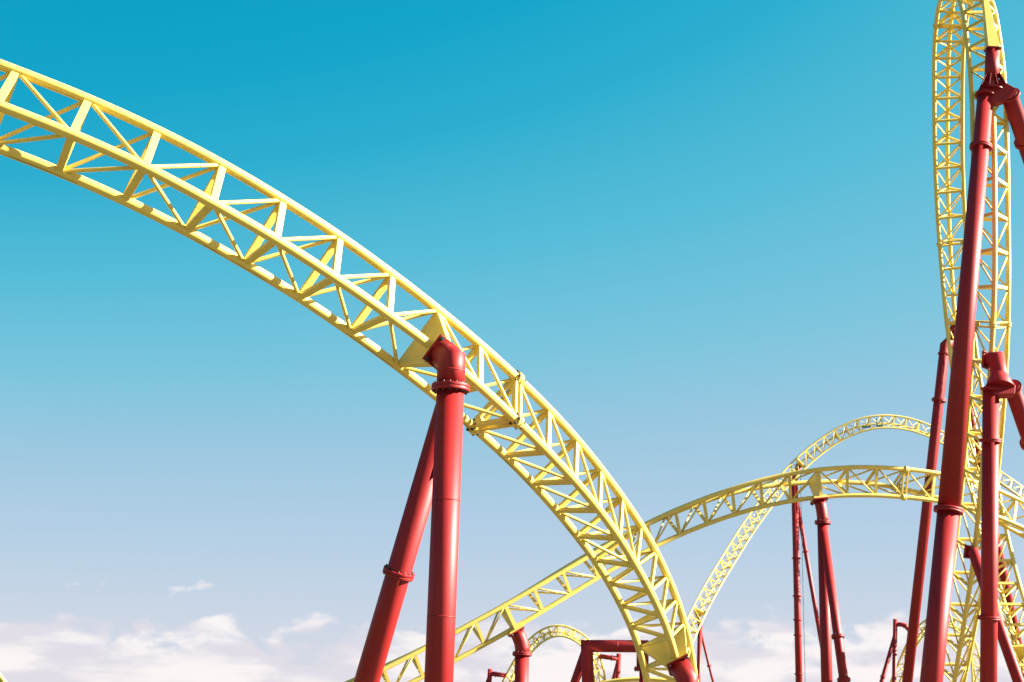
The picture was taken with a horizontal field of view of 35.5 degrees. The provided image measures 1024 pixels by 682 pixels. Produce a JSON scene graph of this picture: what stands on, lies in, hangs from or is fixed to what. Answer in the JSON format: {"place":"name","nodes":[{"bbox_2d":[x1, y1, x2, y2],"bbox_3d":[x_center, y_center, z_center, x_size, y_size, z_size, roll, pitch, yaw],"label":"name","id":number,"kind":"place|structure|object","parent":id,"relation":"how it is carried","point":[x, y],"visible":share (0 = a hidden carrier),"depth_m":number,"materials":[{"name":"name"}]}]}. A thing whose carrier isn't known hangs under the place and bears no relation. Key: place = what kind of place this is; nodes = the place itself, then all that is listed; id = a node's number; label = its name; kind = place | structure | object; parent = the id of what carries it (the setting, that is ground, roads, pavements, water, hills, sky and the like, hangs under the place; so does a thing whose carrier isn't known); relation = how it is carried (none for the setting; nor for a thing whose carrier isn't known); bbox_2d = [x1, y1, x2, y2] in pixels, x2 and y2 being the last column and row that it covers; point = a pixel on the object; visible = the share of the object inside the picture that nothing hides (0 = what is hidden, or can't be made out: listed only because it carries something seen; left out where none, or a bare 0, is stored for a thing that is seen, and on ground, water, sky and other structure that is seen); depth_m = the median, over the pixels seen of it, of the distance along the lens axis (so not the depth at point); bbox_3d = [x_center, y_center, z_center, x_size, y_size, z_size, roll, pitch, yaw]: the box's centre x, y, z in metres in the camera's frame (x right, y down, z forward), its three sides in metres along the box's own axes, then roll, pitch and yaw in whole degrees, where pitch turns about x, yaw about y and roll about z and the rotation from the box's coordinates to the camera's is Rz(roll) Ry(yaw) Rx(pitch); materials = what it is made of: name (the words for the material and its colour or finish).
{"place":"outdoors","nodes":[
{"label":"outdoors","id":0,"kind":"place"},
{"bbox_2d":[0,0,1023,681],"label":"sky","id":1,"kind":"structure","parent":0,"point":[703,233],"materials":[{"name":"blue"}]},
{"label":"ground","id":2,"kind":"structure","parent":0,"visible":0},
{"bbox_2d":[0,673,6,681],"bbox_3d":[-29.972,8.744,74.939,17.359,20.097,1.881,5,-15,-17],"label":"lattice track","id":3,"kind":"structure","parent":2,"relation":"on","point":[2,679],"depth_m":74.28,"materials":[{"name":"yellow metal"}]},
{"bbox_2d":[354,334,469,681],"bbox_3d":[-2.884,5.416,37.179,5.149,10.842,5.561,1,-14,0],"label":"track support","id":4,"kind":"object","parent":2,"relation":"on","point":[436,483],"visible":1,"depth_m":36.38,"materials":[{"name":"red paint"}]},
{"bbox_2d":[0,59,698,681],"bbox_3d":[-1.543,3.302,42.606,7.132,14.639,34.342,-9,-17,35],"label":"lattice track","id":5,"kind":"structure","parent":4,"relation":"on","point":[670,643],"depth_m":37.07,"materials":[{"name":"yellow metal"}]},
{"bbox_2d":[486,669,505,681],"bbox_3d":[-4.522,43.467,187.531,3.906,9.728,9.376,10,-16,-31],"label":"track support","id":6,"kind":"object","parent":2,"relation":"on","point":[491,673],"visible":1,"depth_m":185.83,"materials":[{"name":"red paint"}]},
{"bbox_2d":[508,626,531,681],"bbox_3d":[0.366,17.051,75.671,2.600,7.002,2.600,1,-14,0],"label":"track support","id":7,"kind":"object","parent":2,"relation":"on","point":[522,653],"visible":1,"depth_m":75.92,"materials":[{"name":"red paint"}]},
{"bbox_2d":[570,640,648,681],"bbox_3d":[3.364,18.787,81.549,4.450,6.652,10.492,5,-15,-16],"label":"portal frame","id":8,"kind":"object","parent":2,"relation":"on","point":[584,668],"visible":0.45,"depth_m":78.44,"materials":[{"name":"red paint"}]},
{"bbox_2d":[599,653,620,678],"bbox_3d":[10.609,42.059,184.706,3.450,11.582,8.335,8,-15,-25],"label":"track support","id":9,"kind":"object","parent":2,"relation":"on","point":[617,668],"visible":1,"depth_m":183.61,"materials":[{"name":"red paint"}]},
{"bbox_2d":[502,624,605,681],"bbox_3d":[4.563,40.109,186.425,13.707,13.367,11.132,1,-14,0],"label":"lattice track","id":10,"kind":"structure","parent":9,"relation":"on","point":[562,634],"depth_m":183.83,"materials":[{"name":"yellow metal"}]},
{"bbox_2d":[600,677,666,681],"bbox_3d":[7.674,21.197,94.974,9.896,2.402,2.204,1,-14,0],"label":"lattice track","id":11,"kind":"structure","parent":2,"relation":"on","point":[636,679],"depth_m":94.19,"materials":[{"name":"yellow metal"}]},
{"bbox_2d":[666,653,697,681],"bbox_3d":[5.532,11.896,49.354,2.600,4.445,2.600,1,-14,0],"label":"track support","id":12,"kind":"object","parent":2,"relation":"on","point":[681,669],"visible":1,"depth_m":49.73,"materials":[{"name":"red paint"}]},
{"bbox_2d":[697,616,713,681],"bbox_3d":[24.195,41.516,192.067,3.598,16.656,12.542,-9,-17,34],"label":"track support","id":13,"kind":"object","parent":2,"relation":"on","point":[700,641],"visible":0.95,"depth_m":189.62,"materials":[{"name":"red paint"}]},
{"bbox_2d":[792,464,819,681],"bbox_3d":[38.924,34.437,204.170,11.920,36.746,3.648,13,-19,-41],"label":"track support","id":14,"kind":"object","parent":2,"relation":"on","point":[797,523],"visible":0.97,"depth_m":202.85,"materials":[{"name":"red paint"}]},
{"bbox_2d":[687,414,1023,642],"bbox_3d":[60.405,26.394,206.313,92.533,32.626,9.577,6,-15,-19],"label":"lattice track","id":15,"kind":"structure","parent":14,"relation":"on","point":[698,612],"depth_m":203.81,"materials":[{"name":"yellow metal"}]},
{"bbox_2d":[810,497,850,681],"bbox_3d":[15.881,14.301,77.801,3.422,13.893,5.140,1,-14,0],"label":"track support","id":16,"kind":"object","parent":2,"relation":"on","point":[829,614],"visible":1,"depth_m":78.91,"materials":[{"name":"red paint"}]},
{"bbox_2d":[345,465,1023,681],"bbox_3d":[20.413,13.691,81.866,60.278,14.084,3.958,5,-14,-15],"label":"lattice track","id":17,"kind":"structure","parent":16,"relation":"on","point":[814,482],"depth_m":80.05,"materials":[{"name":"yellow metal"}]},
{"bbox_2d":[879,619,907,681],"bbox_3d":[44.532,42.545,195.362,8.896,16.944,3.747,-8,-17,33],"label":"track support","id":18,"kind":"object","parent":2,"relation":"on","point":[892,650],"visible":0.95,"depth_m":195.53,"materials":[{"name":"red paint"}]},
{"bbox_2d":[890,616,979,681],"bbox_3d":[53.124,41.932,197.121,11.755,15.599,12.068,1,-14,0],"label":"lattice track","id":19,"kind":"structure","parent":18,"relation":"on","point":[921,635],"depth_m":195.37,"materials":[{"name":"yellow metal"}]},
{"bbox_2d":[902,325,1023,681],"bbox_3d":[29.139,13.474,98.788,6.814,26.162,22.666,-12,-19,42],"label":"track support","id":20,"kind":"object","parent":2,"relation":"on","point":[938,400],"visible":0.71,"depth_m":92.81,"materials":[{"name":"red paint"}]},
{"bbox_2d":[920,46,1023,681],"bbox_3d":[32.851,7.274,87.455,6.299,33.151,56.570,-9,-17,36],"label":"track support","id":21,"kind":"object","parent":2,"relation":"on","point":[995,89],"visible":1,"depth_m":68.60,"materials":[{"name":"red paint"}]},
{"bbox_2d":[932,0,1023,681],"bbox_3d":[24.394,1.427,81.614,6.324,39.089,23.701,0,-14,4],"label":"vertical loop","id":22,"kind":"object","parent":21,"relation":"attached to","point":[991,29],"visible":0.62,"depth_m":77.90,"materials":[{"name":"yellow paint"}]},
{"bbox_2d":[963,545,1023,681],"bbox_3d":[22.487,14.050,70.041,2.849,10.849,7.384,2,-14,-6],"label":"track support","id":23,"kind":"object","parent":2,"relation":"on","point":[972,553],"visible":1,"depth_m":70.88,"materials":[{"name":"red paint"}]},
{"bbox_2d":[977,350,1023,681],"bbox_3d":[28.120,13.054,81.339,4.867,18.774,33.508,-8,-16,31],"label":"track support","id":24,"kind":"object","parent":2,"relation":"on","point":[1001,384],"visible":1,"depth_m":68.48,"materials":[{"name":"red paint"}]}
]}

